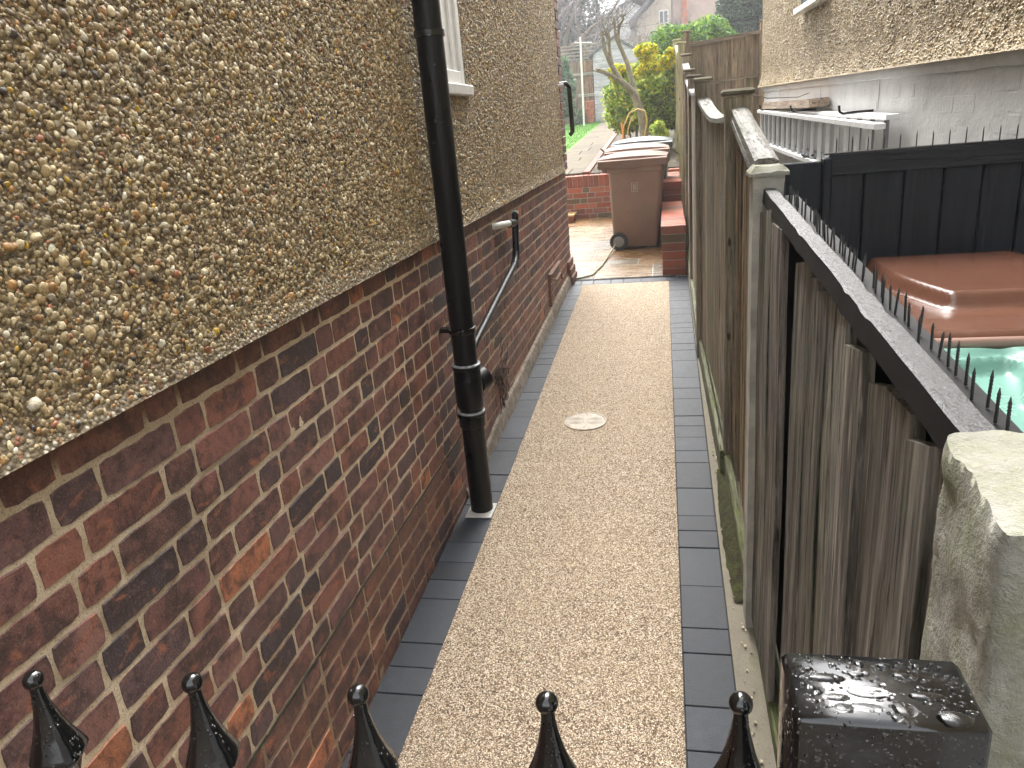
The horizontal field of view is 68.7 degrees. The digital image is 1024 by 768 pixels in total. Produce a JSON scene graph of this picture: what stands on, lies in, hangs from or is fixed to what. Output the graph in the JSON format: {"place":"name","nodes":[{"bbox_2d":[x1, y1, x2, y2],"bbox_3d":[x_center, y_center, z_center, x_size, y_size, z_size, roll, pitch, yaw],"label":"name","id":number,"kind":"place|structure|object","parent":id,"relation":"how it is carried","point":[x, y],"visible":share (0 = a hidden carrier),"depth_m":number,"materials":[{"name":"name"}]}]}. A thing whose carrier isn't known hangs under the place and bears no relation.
{"place":"outdoors","nodes":[
{"label":"outdoors","id":0,"kind":"place"},
{"bbox_2d":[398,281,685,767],"bbox_3d":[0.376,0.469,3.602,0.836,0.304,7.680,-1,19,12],"label":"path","id":1,"kind":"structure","parent":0,"point":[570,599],"depth_m":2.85,"materials":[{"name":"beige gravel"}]},
{"bbox_2d":[564,412,606,430],"bbox_3d":[0.415,0.214,4.233,0.238,0.017,0.238,-1,22,12],"label":"inspection cover","id":2,"kind":"object","parent":1,"relation":"on","point":[583,421],"visible":1,"depth_m":4.22,"materials":[{"name":"metal"}]},
{"bbox_2d":[348,277,735,767],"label":"joint bed","id":3,"kind":"object","parent":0,"point":[678,541],"visible":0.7,"depth_m":2.94,"materials":[{"name":"grey concrete"}]},
{"bbox_2d":[341,285,582,767],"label":"path border","id":4,"kind":"object","parent":3,"relation":"on","point":[395,704],"visible":0.58,"depth_m":2.88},
{"bbox_2d":[571,276,687,285],"bbox_3d":[1.107,-0.964,7.178,1.124,0.056,0.152,-1,19,12],"label":"path border","id":5,"kind":"object","parent":3,"relation":"on","point":[629,280],"visible":0.48,"depth_m":7.16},
{"bbox_2d":[669,280,735,767],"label":"path border","id":6,"kind":"object","parent":3,"relation":"on","point":[709,685],"visible":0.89,"depth_m":2.86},
{"bbox_2d":[777,653,992,767],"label":"gate post","id":7,"kind":"object","parent":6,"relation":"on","point":[836,711],"visible":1,"depth_m":0.40,"materials":[{"name":"black paint"}]},
{"bbox_2d":[21,670,760,767],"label":"metal gate","id":8,"kind":"structure","parent":7,"relation":"attached to","point":[60,739],"depth_m":0.56,"materials":[{"name":"black metal"}]},
{"bbox_2d":[562,121,601,151],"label":"lawn","id":9,"kind":"structure","parent":0,"point":[568,149],"depth_m":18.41,"materials":[{"name":"plant"}]},
{"bbox_2d":[560,55,576,127],"bbox_3d":[1.335,-8.300,21.413,1.060,2.001,1.074,-1,19,12],"label":"hedge shrub","id":10,"kind":"object","parent":9,"relation":"on","point":[567,75],"visible":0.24,"depth_m":21.05,"materials":[{"name":"green plant"}]},
{"bbox_2d":[567,108,586,124],"bbox_3d":[1.938,-7.973,22.475,0.650,0.586,0.649,-1,19,12],"label":"shrub","id":11,"kind":"object","parent":9,"relation":"on","point":[578,115],"visible":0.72,"depth_m":22.33,"materials":[{"name":"green plant"}]},
{"bbox_2d":[575,37,591,125],"bbox_3d":[1.820,-7.495,18.575,0.421,2.050,0.044,-1,19,12],"label":"washing pole","id":12,"kind":"object","parent":9,"relation":"on","point":[580,42],"visible":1,"depth_m":18.54,"materials":[{"name":"grey metal"}]},
{"bbox_2d":[586,116,594,122],"bbox_3d":[2.351,-7.984,22.622,0.290,0.210,0.290,-1,19,12],"label":"terracotta pot","id":13,"kind":"object","parent":9,"relation":"on","point":[589,119],"visible":0.96,"depth_m":22.53,"materials":[{"name":"ceramic"}]},
{"bbox_2d":[585,108,593,115],"bbox_3d":[2.332,-8.192,22.550,0.290,0.210,0.290,-1,19,12],"label":"terracotta pot","id":14,"kind":"object","parent":13,"relation":"on","point":[589,111],"visible":1,"depth_m":22.46,"materials":[{"name":"orange ceramic"}]},
{"bbox_2d":[584,101,593,107],"bbox_3d":[2.315,-8.380,22.486,0.290,0.210,0.290,-1,19,12],"label":"terracotta pot","id":15,"kind":"object","parent":14,"relation":"on","point":[588,104],"visible":0.99,"depth_m":22.39,"materials":[{"name":"orange ceramic"}]},
{"bbox_2d":[565,120,613,175],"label":"garden path","id":16,"kind":"structure","parent":0,"point":[583,153],"depth_m":14.36,"materials":[{"name":"beige stone"}]},
{"bbox_2d":[565,0,623,28],"label":"sky","id":17,"kind":"structure","parent":0,"point":[589,0],"materials":[{"name":"white"}]},
{"bbox_2d":[565,102,678,173],"bbox_3d":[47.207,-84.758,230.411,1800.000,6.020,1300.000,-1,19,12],"label":"ground","id":18,"kind":"structure","parent":0,"point":[594,128],"depth_m":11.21,"materials":[{"name":"brown soil"}]},
{"bbox_2d":[0,0,577,767],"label":"house","id":19,"kind":"structure","parent":18,"relation":"on","point":[232,466],"depth_m":1.69,"materials":[{"name":"brick"}]},
{"bbox_2d":[411,0,496,517],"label":"drainpipe","id":20,"kind":"object","parent":19,"relation":"attached to","point":[473,379],"visible":1,"depth_m":3.02,"materials":[{"name":"black paint"}]},
{"bbox_2d":[440,0,473,96],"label":"window","id":21,"kind":"structure","parent":19,"relation":"in","point":[449,9],"depth_m":3.42,"materials":[{"name":"white paint"}]},
{"bbox_2d":[475,210,519,348],"bbox_3d":[-0.120,-0.578,3.943,0.124,0.498,1.428,-1,19,12],"label":"waste pipe","id":22,"kind":"object","parent":19,"relation":"attached to","point":[513,222],"visible":0.92,"depth_m":4.18,"materials":[{"name":"black paint"}]},
{"bbox_2d":[495,337,510,414],"bbox_3d":[-0.046,-0.027,4.316,0.016,0.468,0.370,-1,19,12],"label":"dead creeper","id":23,"kind":"object","parent":19,"relation":"attached to","point":[502,370],"visible":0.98,"depth_m":4.27,"materials":[{"name":"brown plant"}]},
{"bbox_2d":[548,260,562,306],"bbox_3d":[0.384,-0.857,6.343,0.061,0.265,0.630,-1,19,12],"label":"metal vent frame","id":24,"kind":"object","parent":19,"relation":"attached to","point":[553,269],"visible":1,"depth_m":6.09,"materials":[{"name":"metal"}]},
{"bbox_2d":[557,81,574,135],"bbox_3d":[0.488,-2.490,6.790,0.092,0.475,0.283,7,22,31],"label":"overflow pipe","id":25,"kind":"object","parent":19,"relation":"attached to","point":[570,103],"visible":0.91,"depth_m":6.81,"materials":[{"name":"black paint"}]},
{"bbox_2d":[557,0,587,17],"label":"bare tree","id":26,"kind":"object","parent":18,"relation":"on","point":[565,10],"visible":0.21,"depth_m":28.34,"materials":[{"name":"grey plant"}]},
{"bbox_2d":[557,0,611,85],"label":"tree","id":27,"kind":"object","parent":18,"relation":"on","point":[572,38],"visible":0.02,"depth_m":34.92,"materials":[{"name":"plant"}]},
{"bbox_2d":[583,130,618,174],"bbox_3d":[2.353,-5.670,17.137,0.100,0.766,13.726,-1,19,12],"label":"brick edging","id":28,"kind":"object","parent":18,"relation":"on","point":[590,167],"visible":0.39,"depth_m":12.75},
{"bbox_2d":[557,0,650,45],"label":"bare tree","id":29,"kind":"object","parent":18,"relation":"on","point":[592,32],"visible":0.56,"depth_m":27.09,"materials":[{"name":"grey plant"}]},
{"bbox_2d":[557,0,651,86],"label":"bare tree","id":30,"kind":"object","parent":18,"relation":"on","point":[579,31],"visible":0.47,"depth_m":28.17,"materials":[{"name":"grey plant"}]},
{"bbox_2d":[560,35,649,122],"bbox_3d":[2.095,-9.706,24.244,6.810,2.450,0.150,-1,19,12],"label":"garden fence","id":31,"kind":"object","parent":18,"relation":"on","point":[588,88],"visible":0.07,"depth_m":24.08,"materials":[{"name":"grey wood"}]},
{"bbox_2d":[588,35,637,121],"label":"shed","id":32,"kind":"structure","parent":18,"relation":"on","point":[597,57],"depth_m":22.40,"materials":[{"name":"paint"}]},
{"bbox_2d":[586,0,646,104],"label":"house","id":33,"kind":"structure","parent":18,"relation":"on","point":[629,30],"depth_m":36.00,"materials":[{"name":"stone"}]},
{"bbox_2d":[557,0,678,55],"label":"bare tree","id":34,"kind":"object","parent":18,"relation":"on","point":[567,29],"visible":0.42,"depth_m":30.52,"materials":[{"name":"grey plant"}]},
{"bbox_2d":[587,0,648,135],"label":"pollarded tree","id":35,"kind":"object","parent":18,"relation":"on","point":[631,89],"visible":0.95,"depth_m":11.20,"materials":[{"name":"brown plant"}]},
{"bbox_2d":[623,108,647,137],"bbox_3d":[1.843,-3.891,11.290,0.409,0.492,0.061,-2,19,9],"label":"garden hose","id":36,"kind":"object","parent":35,"relation":"hanging from","point":[631,120],"visible":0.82,"depth_m":11.25,"materials":[{"name":"rubber"}]},
{"bbox_2d":[566,168,678,218],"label":"retaining wall","id":37,"kind":"structure","parent":18,"relation":"on","point":[588,195],"depth_m":10.79,"materials":[{"name":"red brick"}]},
{"bbox_2d":[621,123,623,139],"bbox_3d":[1.667,-3.739,11.307,0.057,0.385,0.052,8,23,33],"label":"orange tube","id":38,"kind":"object","parent":18,"relation":"on","point":[622,129],"visible":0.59,"depth_m":11.27,"materials":[{"name":"orange plastic"}]},
{"bbox_2d":[575,275,674,280],"bbox_3d":[1.068,-1.013,7.278,1.011,0.038,0.044,-1,19,12],"label":"drain channel","id":39,"kind":"object","parent":18,"relation":"on","point":[666,276],"visible":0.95,"depth_m":7.26,"materials":[{"name":"grey metal"}]},
{"bbox_2d":[600,41,675,138],"bbox_3d":[2.385,-4.909,12.914,1.744,1.802,1.156,-1,19,12],"label":"variegated shrub","id":40,"kind":"object","parent":18,"relation":"on","point":[653,72],"visible":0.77,"depth_m":12.65,"materials":[{"name":"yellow plant"}]},
{"bbox_2d":[649,120,669,136],"bbox_3d":[2.379,-3.938,12.073,0.348,0.640,0.827,-1,19,12],"label":"shrub","id":41,"kind":"object","parent":18,"relation":"on","point":[658,128],"visible":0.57,"depth_m":11.75,"materials":[{"name":"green plant"}]},
{"bbox_2d":[629,0,721,90],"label":"house","id":42,"kind":"structure","parent":18,"relation":"on","point":[701,8],"depth_m":33.73,"materials":[{"name":"paint"}]},
{"bbox_2d":[659,10,668,23],"bbox_3d":[6.831,-16.539,33.748,0.430,0.550,0.080,-1,19,12],"label":"window","id":43,"kind":"structure","parent":42,"relation":"in","point":[661,16],"depth_m":33.71,"materials":[{"name":"white paint"}]},
{"bbox_2d":[672,38,685,210],"bbox_3d":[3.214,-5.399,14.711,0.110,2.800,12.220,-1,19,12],"label":"fence post","id":44,"kind":"object","parent":18,"relation":"on","point":[679,46],"visible":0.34,"depth_m":9.29,"materials":[{"name":"brown wood"}]},
{"bbox_2d":[664,2,693,26],"bbox_3d":[6.685,-11.953,25.085,3.740,4.873,3.366,-1,19,12],"label":"bare tree","id":45,"kind":"object","parent":18,"relation":"on","point":[680,16],"visible":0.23,"depth_m":25.15,"materials":[{"name":"grey plant"}]},
{"bbox_2d":[649,12,738,66],"bbox_3d":[3.692,-6.324,15.412,1.892,2.328,1.574,-6,19,-3],"label":"bush","id":46,"kind":"object","parent":18,"relation":"on","point":[707,27],"visible":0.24,"depth_m":14.77,"materials":[{"name":"green plant"}]},
{"bbox_2d":[682,19,763,126],"bbox_3d":[2.743,-3.290,9.619,1.066,2.426,0.128,-1,19,12],"label":"garden fence","id":47,"kind":"object","parent":18,"relation":"on","point":[742,66],"visible":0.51,"depth_m":9.37,"materials":[{"name":"brown wood"}]},
{"bbox_2d":[680,53,778,577],"bbox_3d":[1.409,-1.463,5.551,0.188,2.291,7.146,-1,19,12],"label":"panel fence","id":48,"kind":"object","parent":18,"relation":"on","point":[719,159],"visible":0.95,"depth_m":3.49,"materials":[{"name":"brown wood"}]},
{"bbox_2d":[750,93,808,98],"bbox_3d":[1.657,-1.792,4.659,0.134,0.032,3.693,4,21,24],"label":"cable","id":49,"kind":"object","parent":48,"relation":"attached to","point":[777,97],"visible":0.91,"depth_m":4.88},
{"bbox_2d":[713,0,762,107],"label":"evergreen tree","id":50,"kind":"object","parent":18,"relation":"on","point":[736,9],"visible":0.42,"depth_m":19.73,"materials":[{"name":"green plant"}]},
{"bbox_2d":[727,15,757,57],"bbox_3d":[5.496,-7.318,17.913,0.700,2.650,0.050,-1,19,12],"label":"wooden frame","id":51,"kind":"object","parent":18,"relation":"on","point":[743,20],"visible":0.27,"depth_m":17.49,"materials":[{"name":"grey wood"}]},
{"bbox_2d":[757,0,1023,163],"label":"house","id":52,"kind":"structure","parent":18,"relation":"on","point":[927,68],"depth_m":4.04,"materials":[{"name":"paint"}]},
{"bbox_2d":[790,105,816,157],"bbox_3d":[2.374,-2.067,6.122,0.213,0.417,0.026,-2,19,10],"label":"ladder hook","id":53,"kind":"object","parent":52,"relation":"attached to","point":[811,109],"visible":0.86,"depth_m":6.07,"materials":[{"name":"black paint"}]},
{"bbox_2d":[757,110,885,161],"bbox_3d":[2.306,-1.982,6.003,0.060,0.430,4.150,-2,19,10],"label":"ladder","id":54,"kind":"object","parent":53,"relation":"hanging from","point":[869,126],"visible":0.75,"depth_m":5.62,"materials":[{"name":"metal"}]},
{"bbox_2d":[763,97,828,108],"bbox_3d":[2.476,-2.489,6.658,0.140,0.069,2.200,-2,19,10],"label":"timber plank","id":55,"kind":"object","parent":54,"relation":"on","point":[811,102],"visible":0.93,"depth_m":6.00,"materials":[{"name":"brown wood"}]},
{"bbox_2d":[801,152,816,158],"bbox_3d":[2.255,-1.734,5.707,0.078,0.052,0.333,-1,19,12],"label":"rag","id":56,"kind":"object","parent":54,"relation":"on","point":[803,154],"visible":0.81,"depth_m":5.61,"materials":[{"name":"fabric"}]},
{"bbox_2d":[793,0,826,14],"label":"window","id":57,"kind":"structure","parent":52,"relation":"in","point":[806,5],"depth_m":5.91,"materials":[{"name":"white paint"}]},
{"bbox_2d":[838,105,873,114],"bbox_3d":[2.140,-1.531,4.687,0.213,0.417,0.026,-2,19,10],"label":"ladder hook","id":58,"kind":"object","parent":52,"relation":"attached to","point":[854,112],"visible":0.79,"depth_m":4.63,"materials":[{"name":"black paint"}]},
{"bbox_2d":[758,109,899,157],"bbox_3d":[2.436,-2.103,6.244,0.070,0.387,4.540,-2,19,10],"label":"ladder","id":59,"kind":"object","parent":58,"relation":"hanging from","point":[885,117],"visible":0.32,"depth_m":5.18,"materials":[{"name":"metal"}]},
{"bbox_2d":[568,216,687,279],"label":"patio","id":60,"kind":"structure","parent":0,"point":[587,241],"depth_m":8.32,"materials":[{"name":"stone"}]},
{"bbox_2d":[568,212,576,221],"bbox_3d":[0.683,-2.392,10.784,0.475,0.105,0.370,-1,19,12],"label":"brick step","id":61,"kind":"object","parent":60,"relation":"on","point":[571,216],"visible":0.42,"depth_m":10.60,"materials":[{"name":"brick"}]},
{"bbox_2d":[576,243,616,278],"bbox_3d":[0.970,-1.341,7.955,0.171,0.169,1.466,5,21,27],"label":"cord","id":62,"kind":"object","parent":60,"relation":"on","point":[595,271],"visible":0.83,"depth_m":7.72,"materials":[{"name":"white plastic"}]},
{"bbox_2d":[597,150,669,249],"bbox_3d":[1.412,-2.110,8.555,0.745,1.065,0.638,0,20,15],"label":"wheelie bin","id":63,"kind":"object","parent":60,"relation":"on","point":[636,178],"visible":1,"depth_m":8.29,"materials":[{"name":"brown plastic"}]},
{"bbox_2d":[604,143,669,155],"bbox_3d":[1.535,-2.380,9.134,0.745,1.065,0.638,-2,19,10],"label":"wheelie bin","id":64,"kind":"object","parent":60,"relation":"on","point":[641,146],"visible":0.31,"depth_m":8.75,"materials":[{"name":"brown plastic"}]},
{"bbox_2d":[611,136,673,201],"bbox_3d":[1.714,-2.653,9.715,0.745,1.065,0.638,0,19,14],"label":"wheelie bin","id":65,"kind":"object","parent":60,"relation":"on","point":[669,141],"visible":0.22,"depth_m":9.35,"materials":[{"name":"plastic"}]},
{"bbox_2d":[661,171,685,274],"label":"stepped wall","id":66,"kind":"structure","parent":60,"relation":"on","point":[673,227],"depth_m":7.22,"materials":[{"name":"red brick"}]},
{"bbox_2d":[688,278,779,767],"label":"side strip","id":67,"kind":"object","parent":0,"point":[761,735],"visible":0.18,"depth_m":2.43,"materials":[{"name":"grey concrete"}]},
{"bbox_2d":[717,469,742,602],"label":"moss bank","id":68,"kind":"structure","parent":67,"relation":"on","point":[730,544],"depth_m":2.98,"materials":[{"name":"green plant"}]},
{"bbox_2d":[701,372,763,763],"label":"loose gravel","id":69,"kind":"structure","parent":67,"relation":"on","point":[755,722],"depth_m":2.42,"materials":[{"name":"grey gravel"}]},
{"bbox_2d":[743,163,789,627],"bbox_3d":[0.779,0.105,2.340,0.104,1.526,0.115,-1,19,12],"label":"concrete post","id":70,"kind":"object","parent":67,"relation":"on","point":[763,177],"visible":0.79,"depth_m":2.24,"materials":[{"name":"grey concrete"}]},
{"bbox_2d":[752,188,996,767],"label":"close board fence","id":71,"kind":"object","parent":67,"relation":"on","point":[864,477],"visible":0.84,"depth_m":1.21,"materials":[{"name":"brown wood"}]},
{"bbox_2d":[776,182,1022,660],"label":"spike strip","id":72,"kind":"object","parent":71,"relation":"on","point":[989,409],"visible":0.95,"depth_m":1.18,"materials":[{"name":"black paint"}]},
{"bbox_2d":[920,430,1023,767],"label":"stone pier","id":73,"kind":"structure","parent":67,"relation":"on","point":[973,630],"depth_m":0.57,"materials":[{"name":"stone"}]},
{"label":"neighbour yard","id":74,"kind":"structure","parent":0,"visible":0},
{"bbox_2d":[783,124,1023,264],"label":"black board screen","id":75,"kind":"object","parent":74,"relation":"on","point":[961,197],"visible":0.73,"depth_m":2.70,"materials":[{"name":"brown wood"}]},
{"bbox_2d":[866,251,1023,348],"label":"bin","id":76,"kind":"object","parent":74,"relation":"on","point":[972,300],"visible":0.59,"depth_m":2.18,"materials":[{"name":"brown plastic"}]},
{"bbox_2d":[944,347,1023,432],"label":"bin","id":77,"kind":"object","parent":74,"relation":"on","point":[1006,365],"visible":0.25,"depth_m":1.82,"materials":[{"name":"green plastic"}]}
]}

